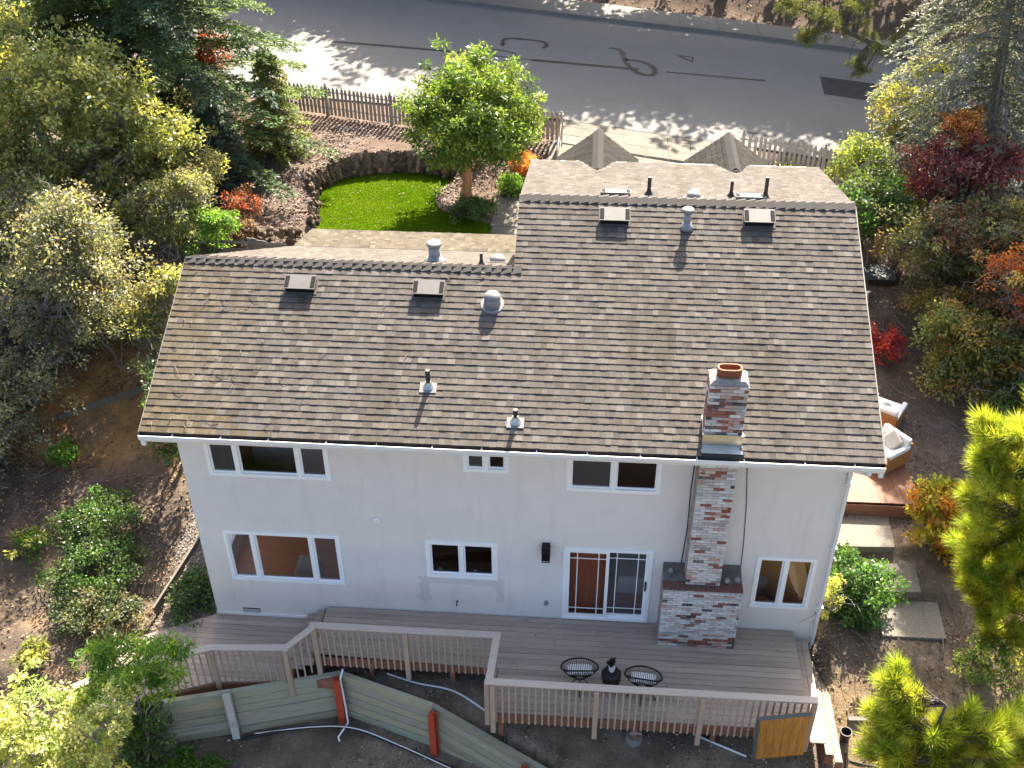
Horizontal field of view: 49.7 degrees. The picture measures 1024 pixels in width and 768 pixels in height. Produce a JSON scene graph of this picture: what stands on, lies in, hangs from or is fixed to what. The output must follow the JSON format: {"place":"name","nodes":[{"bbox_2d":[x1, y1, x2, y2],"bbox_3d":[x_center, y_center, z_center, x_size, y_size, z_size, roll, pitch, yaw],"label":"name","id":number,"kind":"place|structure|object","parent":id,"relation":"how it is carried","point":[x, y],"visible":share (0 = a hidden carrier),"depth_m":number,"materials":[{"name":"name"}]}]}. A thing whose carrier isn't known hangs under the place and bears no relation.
{"place":"outdoors","nodes":[
{"label":"outdoors","id":0,"kind":"place"},
{"bbox_2d":[252,446,324,470],"bbox_3d":[-4.460,0.955,24.236,1.900,0.589,2.200,2,37,4],"label":"bed","id":1,"kind":"object","parent":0,"point":[276,457],"visible":0.19,"depth_m":23.35,"materials":[{"name":"fabric"}]},
{"bbox_2d":[316,172,491,233],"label":"lawn","id":2,"kind":"structure","parent":0,"point":[361,186],"depth_m":33.71,"materials":[{"name":"plant"}]},
{"bbox_2d":[490,197,518,234],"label":"garden path","id":3,"kind":"structure","parent":0,"point":[508,209],"depth_m":32.98,"materials":[{"name":"concrete"}]},
{"bbox_2d":[0,0,1023,767],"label":"ground","id":4,"kind":"structure","parent":0,"point":[320,746],"depth_m":25.37,"materials":[{"name":"soil"}]},
{"bbox_2d":[0,306,25,447],"bbox_3d":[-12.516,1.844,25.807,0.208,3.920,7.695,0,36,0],"label":"tree","id":5,"kind":"object","parent":4,"relation":"on","point":[6,340],"visible":0.11,"depth_m":27.45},
{"bbox_2d":[3,525,52,564],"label":"weed","id":6,"kind":"object","parent":4,"relation":"on","point":[30,539],"visible":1,"depth_m":25.16,"materials":[{"name":"green plant"}]},
{"bbox_2d":[6,633,50,670],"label":"weed","id":7,"kind":"object","parent":4,"relation":"on","point":[31,649],"visible":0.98,"depth_m":23.32,"materials":[{"name":"yellow plant"}]},
{"bbox_2d":[0,342,88,501],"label":"grey tree","id":8,"kind":"object","parent":4,"relation":"on","point":[31,380],"visible":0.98,"depth_m":26.35,"materials":[{"name":"green plant"}]},
{"bbox_2d":[0,164,95,303],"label":"grey tree","id":9,"kind":"object","parent":4,"relation":"on","point":[7,210],"visible":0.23,"depth_m":28.29,"materials":[{"name":"green plant"}]},
{"bbox_2d":[36,432,80,468],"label":"weed","id":10,"kind":"object","parent":4,"relation":"on","point":[65,449],"visible":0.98,"depth_m":26.78,"materials":[{"name":"green plant"}]},
{"bbox_2d":[0,656,145,767],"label":"pittosporum","id":11,"kind":"object","parent":4,"relation":"on","point":[44,739],"visible":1,"depth_m":20.00,"materials":[{"name":"green plant"}]},
{"bbox_2d":[0,0,147,122],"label":"oak tree","id":12,"kind":"object","parent":4,"relation":"on","point":[79,9],"visible":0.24,"depth_m":33.37,"materials":[{"name":"green plant"}]},
{"bbox_2d":[0,167,168,420],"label":"grey tree","id":13,"kind":"object","parent":4,"relation":"on","point":[28,275],"visible":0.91,"depth_m":26.64,"materials":[{"name":"green plant"}]},
{"bbox_2d":[30,531,152,621],"bbox_3d":[-9.343,4.141,24.620,2.612,1.196,2.252,-22,42,-27],"label":"ivy","id":14,"kind":"object","parent":4,"relation":"on","point":[121,569],"visible":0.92,"depth_m":24.67,"materials":[{"name":"green plant"}]},
{"bbox_2d":[3,284,184,766],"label":"dead twigs","id":15,"kind":"object","parent":4,"relation":"on","point":[101,522],"visible":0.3,"depth_m":26.40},
{"bbox_2d":[37,483,152,566],"bbox_3d":[-9.684,3.114,25.606,2.473,1.082,2.454,2,37,4],"label":"ivy","id":16,"kind":"object","parent":4,"relation":"on","point":[93,508],"visible":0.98,"depth_m":25.50,"materials":[{"name":"green plant"}]},
{"bbox_2d":[48,576,151,645],"bbox_3d":[-8.950,4.874,24.090,2.344,1.058,1.599,2,37,4],"label":"ivy","id":17,"kind":"object","parent":4,"relation":"on","point":[85,603],"visible":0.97,"depth_m":23.97,"materials":[{"name":"green plant"}]},
{"bbox_2d":[0,0,206,215],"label":"oak tree","id":18,"kind":"object","parent":4,"relation":"on","point":[39,88],"visible":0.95,"depth_m":29.61,"materials":[{"name":"green plant"}]},
{"bbox_2d":[58,383,149,419],"bbox_3d":[-10.249,0.430,28.255,2.611,0.498,0.050,-17,40,-21],"label":"edging board","id":19,"kind":"object","parent":4,"relation":"on","point":[117,397],"visible":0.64,"depth_m":28.19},
{"bbox_2d":[53,279,169,356],"bbox_3d":[-10.691,-1.568,29.213,3.527,2.052,2.384,2,37,4],"label":"shrub","id":20,"kind":"object","parent":4,"relation":"on","point":[102,345],"visible":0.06,"depth_m":28.92,"materials":[{"name":"green plant"}]},
{"bbox_2d":[66,626,200,763],"bbox_3d":[-7.116,6.380,21.616,2.732,4.465,1.566,2,37,4],"label":"tree","id":21,"kind":"object","parent":4,"relation":"on","point":[104,656],"visible":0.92,"depth_m":20.53,"materials":[{"name":"green plant"}]},
{"bbox_2d":[92,257,182,395],"bbox_3d":[-8.635,-1.415,27.841,2.947,3.427,3.154,-27,44,-32],"label":"grey tree","id":22,"kind":"object","parent":4,"relation":"on","point":[140,319],"visible":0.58,"depth_m":27.52,"materials":[{"name":"green plant"}]},
{"bbox_2d":[107,693,186,767],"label":"shrub","id":23,"kind":"object","parent":4,"relation":"on","point":[156,728],"visible":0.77,"depth_m":21.90,"materials":[{"name":"green plant"}]},
{"bbox_2d":[0,219,303,764],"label":"leaf litter","id":24,"kind":"object","parent":4,"relation":"on","point":[131,525],"visible":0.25,"depth_m":26.22,"materials":[{"name":"plant"}]},
{"bbox_2d":[137,357,179,465],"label":"shrub","id":25,"kind":"object","parent":4,"relation":"on","point":[173,451],"visible":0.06,"depth_m":25.80,"materials":[{"name":"green plant"}]},
{"bbox_2d":[97,158,232,274],"bbox_3d":[-9.379,-4.061,29.697,3.600,3.692,2.558,2,37,4],"label":"brush","id":26,"kind":"object","parent":4,"relation":"on","point":[164,204],"visible":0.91,"depth_m":29.16,"materials":[{"name":"green plant"}]},
{"bbox_2d":[104,84,231,220],"bbox_3d":[-9.930,-6.295,31.664,3.642,3.658,3.400,-12,38,-15],"label":"oak tree","id":27,"kind":"object","parent":4,"relation":"on","point":[215,169],"visible":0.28,"depth_m":31.43,"materials":[{"name":"green plant"}]},
{"bbox_2d":[5,0,342,203],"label":"redwood tree","id":28,"kind":"object","parent":4,"relation":"on","point":[171,54],"visible":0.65,"depth_m":32.65,"materials":[{"name":"green plant"}]},
{"bbox_2d":[152,535,199,614],"bbox_3d":[-7.431,4.052,25.180,0.050,0.574,2.809,10,38,14],"label":"edging board","id":29,"kind":"object","parent":4,"relation":"on","point":[158,604],"visible":0.64,"depth_m":24.78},
{"bbox_2d":[160,745,199,767],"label":"weed","id":30,"kind":"object","parent":4,"relation":"on","point":[184,759],"visible":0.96,"depth_m":22.67,"materials":[{"name":"green plant"}]},
{"bbox_2d":[151,505,216,631],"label":"gravel","id":31,"kind":"structure","parent":4,"relation":"on","point":[198,558],"depth_m":25.20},
{"bbox_2d":[164,561,216,630],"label":"ivy","id":32,"kind":"object","parent":4,"relation":"on","point":[190,586],"visible":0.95,"depth_m":24.30,"materials":[{"name":"green plant"}]},
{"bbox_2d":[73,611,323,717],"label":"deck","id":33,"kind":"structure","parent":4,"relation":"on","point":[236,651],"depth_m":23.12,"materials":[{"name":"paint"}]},
{"bbox_2d":[176,21,234,96],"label":"red shrub","id":34,"kind":"object","parent":4,"relation":"on","point":[206,59],"visible":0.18,"depth_m":34.82,"materials":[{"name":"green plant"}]},
{"bbox_2d":[170,202,244,254],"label":"shrub","id":35,"kind":"object","parent":4,"relation":"on","point":[214,220],"visible":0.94,"depth_m":29.22,"materials":[{"name":"green plant"}]},
{"bbox_2d":[195,753,231,767],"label":"weed","id":36,"kind":"object","parent":4,"relation":"on","point":[210,762],"visible":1,"depth_m":22.65,"materials":[{"name":"green plant"}]},
{"bbox_2d":[150,220,286,271],"bbox_3d":[-7.898,-3.271,30.014,4.526,2.271,0.221,15,39,20],"label":"board fence","id":37,"kind":"object","parent":4,"relation":"on","point":[253,243],"visible":0.28,"depth_m":29.72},
{"bbox_2d":[189,94,268,209],"bbox_3d":[-8.906,-7.004,33.142,3.062,3.413,3.010,2,37,4],"label":"young conifer","id":38,"kind":"object","parent":4,"relation":"on","point":[211,116],"visible":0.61,"depth_m":32.79,"materials":[{"name":"green plant"}]},
{"bbox_2d":[214,211,261,248],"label":"dark shrub","id":39,"kind":"object","parent":4,"relation":"on","point":[246,223],"visible":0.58,"depth_m":31.35,"materials":[{"name":"brown plant"}]},
{"bbox_2d":[225,224,301,248],"bbox_3d":[-7.100,-4.201,31.655,2.175,0.806,0.583,-5,37,-7],"label":"rock bank","id":40,"kind":"object","parent":4,"relation":"on","point":[290,232],"visible":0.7,"depth_m":31.53,"materials":[{"name":"stone"}]},
{"bbox_2d":[238,50,316,168],"bbox_3d":[-7.509,-8.677,34.515,2.708,3.556,2.426,-22,42,-27],"label":"young conifer","id":41,"kind":"object","parent":4,"relation":"on","point":[267,79],"visible":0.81,"depth_m":34.28,"materials":[{"name":"green plant"}]},
{"bbox_2d":[112,114,559,246],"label":"bark mulch","id":42,"kind":"object","parent":4,"relation":"on","point":[444,200],"visible":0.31,"depth_m":34.64,"materials":[{"name":"wood"}]},
{"bbox_2d":[220,181,264,220],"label":"red shrub","id":43,"kind":"object","parent":42,"relation":"on","point":[241,203],"visible":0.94,"depth_m":32.02,"materials":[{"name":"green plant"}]},
{"bbox_2d":[132,671,546,767],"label":"retaining wall","id":44,"kind":"structure","parent":4,"relation":"on","point":[235,712],"depth_m":22.86,"materials":[{"name":"green wood"}]},
{"bbox_2d":[239,725,454,767],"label":"drain hose","id":45,"kind":"object","parent":4,"relation":"on","point":[281,730],"visible":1,"depth_m":23.26,"materials":[{"name":"white"}]},
{"bbox_2d":[304,149,481,228],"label":"stone wall","id":46,"kind":"structure","parent":4,"relation":"on","point":[313,217],"depth_m":35.13,"materials":[{"name":"stone"}]},
{"bbox_2d":[264,82,559,140],"bbox_3d":[-3.593,-9.106,36.527,10.633,1.232,0.364,11,38,15],"label":"picket fence","id":47,"kind":"object","parent":4,"relation":"on","point":[389,101],"visible":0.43,"depth_m":36.83,"materials":[{"name":"paint"}]},
{"bbox_2d":[391,32,549,198],"bbox_3d":[-1.250,-7.691,32.486,4.719,5.381,5.267,2,37,4],"label":"round tree","id":48,"kind":"object","parent":4,"relation":"on","point":[465,112],"visible":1,"depth_m":31.53,"materials":[{"name":"green plant"}]},
{"bbox_2d":[447,192,500,223],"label":"shrub","id":49,"kind":"object","parent":4,"relation":"on","point":[473,207],"visible":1,"depth_m":32.73,"materials":[{"name":"green plant"}]},
{"bbox_2d":[144,619,833,767],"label":"soil debris","id":50,"kind":"object","parent":4,"relation":"on","point":[766,762],"visible":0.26,"depth_m":22.92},
{"bbox_2d":[495,170,524,198],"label":"shrub","id":51,"kind":"object","parent":4,"relation":"on","point":[513,181],"visible":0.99,"depth_m":33.93,"materials":[{"name":"green plant"}]},
{"bbox_2d":[138,128,886,648],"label":"house","id":52,"kind":"structure","parent":4,"relation":"on","point":[612,346],"depth_m":21.64,"materials":[{"name":"paint"}]},
{"bbox_2d":[203,444,330,480],"bbox_3d":[-4.760,1.448,21.596,2.440,0.881,0.180,2,37,4],"label":"window","id":53,"kind":"structure","parent":52,"relation":"in","point":[239,471],"depth_m":21.71,"materials":[{"name":"white plastic"}]},
{"bbox_2d":[222,530,345,584],"bbox_3d":[-4.746,3.597,23.182,2.442,1.436,0.180,2,37,4],"label":"window","id":54,"kind":"structure","parent":52,"relation":"in","point":[259,575],"depth_m":23.24,"materials":[{"name":"white plastic"}]},
{"bbox_2d":[294,555,324,576],"bbox_3d":[-4.453,4.181,24.243,0.530,0.549,0.710,2,37,4],"label":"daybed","id":55,"kind":"object","parent":52,"relation":"on","point":[304,566],"visible":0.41,"depth_m":24.12,"materials":[{"name":"white fabric"}]},
{"bbox_2d":[425,540,497,580],"bbox_3d":[-1.028,3.591,22.829,1.486,1.053,0.180,2,37,4],"label":"window","id":56,"kind":"structure","parent":52,"relation":"in","point":[461,574],"depth_m":22.83,"materials":[{"name":"white plastic"}]},
{"bbox_2d":[463,455,508,473],"bbox_3d":[-0.493,1.459,21.205,0.880,0.486,0.180,2,37,4],"label":"window","id":57,"kind":"structure","parent":52,"relation":"in","point":[485,467],"depth_m":21.23,"materials":[{"name":"white plastic"}]},
{"bbox_2d":[568,552,606,609],"bbox_3d":[1.583,4.018,23.134,0.816,2.010,0.030,2,37,4],"label":"curtain","id":58,"kind":"object","parent":52,"relation":"hanging from","point":[587,574],"visible":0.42,"depth_m":23.22,"materials":[{"name":"fabric"}]},
{"bbox_2d":[562,547,653,622],"bbox_3d":[1.957,4.147,22.920,1.810,2.092,0.130,2,37,4],"label":"sliding door","id":59,"kind":"structure","parent":52,"relation":"in","point":[606,616],"depth_m":22.95,"materials":[{"name":"white plastic"}]},
{"bbox_2d":[566,460,662,494],"bbox_3d":[1.954,1.706,21.158,1.797,0.858,0.180,2,37,4],"label":"window","id":60,"kind":"structure","parent":52,"relation":"in","point":[612,488],"depth_m":21.28,"materials":[{"name":"white plastic"}]},
{"bbox_2d":[616,553,645,593],"bbox_3d":[3.133,4.141,24.201,1.700,0.569,0.890,2,37,4],"label":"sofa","id":61,"kind":"object","parent":52,"relation":"on","point":[626,575],"visible":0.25,"depth_m":23.95,"materials":[{"name":"white fabric"}]},
{"bbox_2d":[749,556,817,609],"bbox_3d":[5.507,4.014,22.530,1.192,1.459,0.180,2,37,4],"label":"window","id":62,"kind":"structure","parent":52,"relation":"in","point":[778,603],"depth_m":22.53,"materials":[{"name":"white plastic"}]},
{"bbox_2d":[509,149,540,179],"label":"shrub","id":63,"kind":"object","parent":4,"relation":"on","point":[523,167],"visible":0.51,"depth_m":34.34,"materials":[{"name":"orange plant"}]},
{"bbox_2d":[309,607,820,751],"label":"deck","id":64,"kind":"structure","parent":4,"relation":"on","point":[745,682],"depth_m":22.41,"materials":[{"name":"wood"}]},
{"bbox_2d":[560,657,598,697],"bbox_3d":[1.341,5.712,21.960,0.773,0.768,0.720,2,37,4],"label":"string chair","id":65,"kind":"object","parent":64,"relation":"on","point":[580,671],"visible":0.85,"depth_m":21.89,"materials":[{"name":"black metal"}]},
{"bbox_2d":[601,665,620,693],"bbox_3d":[1.967,5.878,21.948,0.400,0.501,0.392,2,37,4],"label":"side table","id":66,"kind":"object","parent":64,"relation":"on","point":[610,678],"visible":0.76,"depth_m":21.77,"materials":[{"name":"black metal"}]},
{"bbox_2d":[624,665,662,706],"bbox_3d":[2.582,5.832,21.785,0.772,0.768,0.720,2,37,4],"label":"string chair","id":67,"kind":"object","parent":64,"relation":"on","point":[642,679],"visible":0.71,"depth_m":21.71,"materials":[{"name":"black metal"}]},
{"bbox_2d":[562,120,713,161],"bbox_3d":[4.264,-7.681,35.362,6.366,0.045,1.846,12,38,17],"label":"walk bed","id":68,"kind":"object","parent":4,"relation":"on","point":[659,146],"visible":0.63,"depth_m":35.46,"materials":[{"name":"concrete"}]},
{"bbox_2d":[433,0,1022,73],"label":"kerb","id":69,"kind":"structure","parent":4,"relation":"on","point":[675,26],"depth_m":44.25,"materials":[{"name":"concrete"}]},
{"bbox_2d":[751,712,811,761],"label":"gate panel","id":70,"kind":"structure","parent":4,"relation":"on","point":[760,735],"depth_m":20.82,"materials":[{"name":"brown"}]},
{"bbox_2d":[795,640,842,767],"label":"deck steps","id":71,"kind":"structure","parent":4,"relation":"on","point":[824,735],"depth_m":21.99,"materials":[{"name":"wood"}]},
{"bbox_2d":[798,573,884,627],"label":"shrub","id":72,"kind":"object","parent":4,"relation":"on","point":[833,597],"visible":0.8,"depth_m":23.02,"materials":[{"name":"yellow plant"}]},
{"bbox_2d":[740,129,967,200],"bbox_3d":[10.495,-6.494,33.072,7.428,1.474,0.188,11,38,15],"label":"picket fence","id":73,"kind":"object","parent":4,"relation":"on","point":[790,147],"visible":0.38,"depth_m":33.47,"materials":[{"name":"paint"}]},
{"bbox_2d":[820,540,910,633],"bbox_3d":[7.334,4.293,23.475,1.998,1.473,2.014,2,37,4],"label":"shrub","id":74,"kind":"object","parent":4,"relation":"on","point":[869,595],"visible":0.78,"depth_m":23.23,"materials":[{"name":"green plant"}]},
{"bbox_2d":[837,515,894,552],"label":"stepping slab","id":75,"kind":"structure","parent":4,"relation":"on","point":[866,533],"depth_m":24.81,"materials":[{"name":"concrete"}]},
{"bbox_2d":[823,129,910,205],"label":"shrub","id":76,"kind":"object","parent":4,"relation":"on","point":[857,151],"visible":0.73,"depth_m":31.82,"materials":[{"name":"green plant"}]},
{"bbox_2d":[835,163,922,264],"bbox_3d":[9.901,-4.529,30.588,3.431,3.063,2.378,2,37,4],"label":"shrub","id":77,"kind":"object","parent":4,"relation":"on","point":[868,220],"visible":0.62,"depth_m":30.12,"materials":[{"name":"green plant"}]},
{"bbox_2d":[863,264,898,285],"bbox_3d":[10.255,-3.030,30.849,0.944,0.256,0.820,2,37,4],"label":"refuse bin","id":78,"kind":"object","parent":4,"relation":"on","point":[878,274],"visible":0.88,"depth_m":30.65,"materials":[{"name":"grey plastic"}]},
{"bbox_2d":[844,464,919,517],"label":"side deck","id":79,"kind":"structure","parent":4,"relation":"on","point":[887,488],"depth_m":25.34,"materials":[{"name":"wood"}]},
{"bbox_2d":[878,393,907,428],"bbox_3d":[9.176,0.659,27.218,0.840,0.712,0.840,22,42,27],"label":"lounge chair","id":80,"kind":"object","parent":79,"relation":"on","point":[894,416],"visible":0.47,"depth_m":26.82,"materials":[{"name":"fabric"}]},
{"bbox_2d":[882,423,913,474],"bbox_3d":[8.832,1.500,26.082,0.840,0.712,0.840,-22,41,-26],"label":"lounge chair","id":81,"kind":"object","parent":79,"relation":"on","point":[897,457],"visible":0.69,"depth_m":25.86,"materials":[{"name":"fabric"}]},
{"bbox_2d":[883,429,902,448],"bbox_3d":[8.944,1.311,25.977,0.262,0.448,0.467,-12,38,-15],"label":"pillow","id":82,"kind":"object","parent":81,"relation":"on","point":[892,439],"visible":0.94,"depth_m":25.92,"materials":[{"name":"fabric"}]},
{"bbox_2d":[857,557,920,597],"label":"stepping slab","id":83,"kind":"structure","parent":4,"relation":"on","point":[906,570],"depth_m":24.05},
{"bbox_2d":[870,321,910,365],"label":"red shrub","id":84,"kind":"object","parent":4,"relation":"on","point":[887,341],"visible":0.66,"depth_m":28.38,"materials":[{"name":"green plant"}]},
{"bbox_2d":[771,0,1023,92],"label":"leaning pine","id":85,"kind":"object","parent":4,"relation":"on","point":[823,20],"visible":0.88,"depth_m":35.02,"materials":[{"name":"green plant"}]},
{"bbox_2d":[833,245,982,692],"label":"dead twigs","id":86,"kind":"object","parent":4,"relation":"on","point":[922,537],"visible":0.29,"depth_m":24.09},
{"bbox_2d":[865,54,952,157],"bbox_3d":[11.767,-8.205,33.375,2.242,3.566,2.191,-29,45,-33],"label":"shrub","id":87,"kind":"object","parent":4,"relation":"on","point":[894,127],"visible":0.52,"depth_m":33.11,"materials":[{"name":"yellow plant"}]},
{"bbox_2d":[877,601,945,641],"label":"stepping slab","id":88,"kind":"structure","parent":4,"relation":"on","point":[910,622],"depth_m":23.37,"materials":[{"name":"concrete"}]},
{"bbox_2d":[810,216,1023,767],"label":"leaf litter","id":89,"kind":"object","parent":4,"relation":"on","point":[941,670],"visible":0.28,"depth_m":24.39,"materials":[{"name":"plant"}]},
{"bbox_2d":[900,472,967,581],"bbox_3d":[9.510,2.998,24.188,2.168,2.203,1.852,20,41,25],"label":"autumn shrub","id":90,"kind":"object","parent":4,"relation":"on","point":[936,511],"visible":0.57,"depth_m":23.98,"materials":[{"name":"orange plant"}]},
{"bbox_2d":[846,643,1023,767],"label":"pine tree","id":91,"kind":"object","parent":4,"relation":"on","point":[905,733],"visible":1,"depth_m":18.39,"materials":[{"name":"green plant"}]},
{"bbox_2d":[861,0,1023,276],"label":"deodar tree","id":92,"kind":"object","parent":4,"relation":"on","point":[1000,86],"visible":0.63,"depth_m":30.06,"materials":[{"name":"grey plant"}]},
{"bbox_2d":[869,185,1023,307],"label":"autumn tree","id":93,"kind":"object","parent":4,"relation":"on","point":[938,229],"visible":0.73,"depth_m":28.57,"materials":[{"name":"green plant"}]},
{"bbox_2d":[895,272,1014,349],"bbox_3d":[11.601,-1.911,28.685,3.155,2.156,2.101,2,37,4],"label":"autumn tree","id":94,"kind":"object","parent":4,"relation":"on","point":[927,296],"visible":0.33,"depth_m":28.50,"materials":[{"name":"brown plant"}]},
{"bbox_2d":[891,125,1023,222],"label":"red maple","id":95,"kind":"object","parent":4,"relation":"on","point":[974,164],"visible":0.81,"depth_m":29.57,"materials":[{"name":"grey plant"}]},
{"bbox_2d":[933,103,989,211],"bbox_3d":[12.147,-5.766,30.699,1.378,4.196,1.495,2,37,4],"label":"orange maple","id":96,"kind":"object","parent":4,"relation":"on","point":[970,118],"visible":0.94,"depth_m":29.57,"materials":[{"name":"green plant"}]},
{"bbox_2d":[908,294,1023,414],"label":"autumn tree","id":97,"kind":"object","parent":4,"relation":"on","point":[979,355],"visible":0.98,"depth_m":26.87,"materials":[{"name":"green plant"}]},
{"bbox_2d":[918,177,1023,277],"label":"bare shrub","id":98,"kind":"object","parent":4,"relation":"on","point":[987,199],"visible":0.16,"depth_m":29.37,"materials":[{"name":"red plant"}]},
{"bbox_2d":[938,387,1023,657],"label":"pine tree","id":99,"kind":"object","parent":4,"relation":"on","point":[991,581],"visible":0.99,"depth_m":20.16,"materials":[{"name":"green plant"}]},
{"bbox_2d":[945,632,1023,695],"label":"shrub","id":100,"kind":"object","parent":4,"relation":"on","point":[988,667],"visible":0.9,"depth_m":22.06,"materials":[{"name":"green plant"}]},
{"bbox_2d":[954,215,1023,340],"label":"autumn tree","id":101,"kind":"object","parent":4,"relation":"on","point":[1019,235],"visible":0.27,"depth_m":27.67,"materials":[{"name":"orange plant"}]},
{"bbox_2d":[961,241,1023,377],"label":"bare tree","id":102,"kind":"object","parent":4,"relation":"on","point":[1017,311],"visible":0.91,"depth_m":26.79,"materials":[{"name":"brown plant"}]},
{"bbox_2d":[985,379,1023,454],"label":"shrub","id":103,"kind":"object","parent":4,"relation":"on","point":[1013,400],"visible":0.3,"depth_m":26.38,"materials":[{"name":"orange plant"}]},
{"bbox_2d":[4,0,1023,192],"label":"road","id":104,"kind":"structure","parent":0,"point":[788,100],"depth_m":40.89,"materials":[{"name":"asphalt"}]},
{"bbox_2d":[332,38,766,136],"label":"tar seal","id":105,"kind":"object","parent":104,"relation":"on","point":[625,60],"visible":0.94,"depth_m":41.28,"materials":[{"name":"black"}]},
{"bbox_2d":[820,76,882,100],"bbox_3d":[11.951,-10.382,38.918,2.498,0.001,1.644,14,39,18],"label":"asphalt patch","id":106,"kind":"object","parent":104,"relation":"on","point":[844,88],"visible":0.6,"depth_m":38.97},
{"bbox_2d":[548,140,757,163],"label":"driveway","id":107,"kind":"structure","parent":0,"point":[553,152],"depth_m":34.72,"materials":[{"name":"concrete"}]},
{"bbox_2d":[469,0,1023,67],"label":"pavement","id":108,"kind":"structure","parent":0,"point":[608,10],"depth_m":44.76,"materials":[{"name":"concrete"}]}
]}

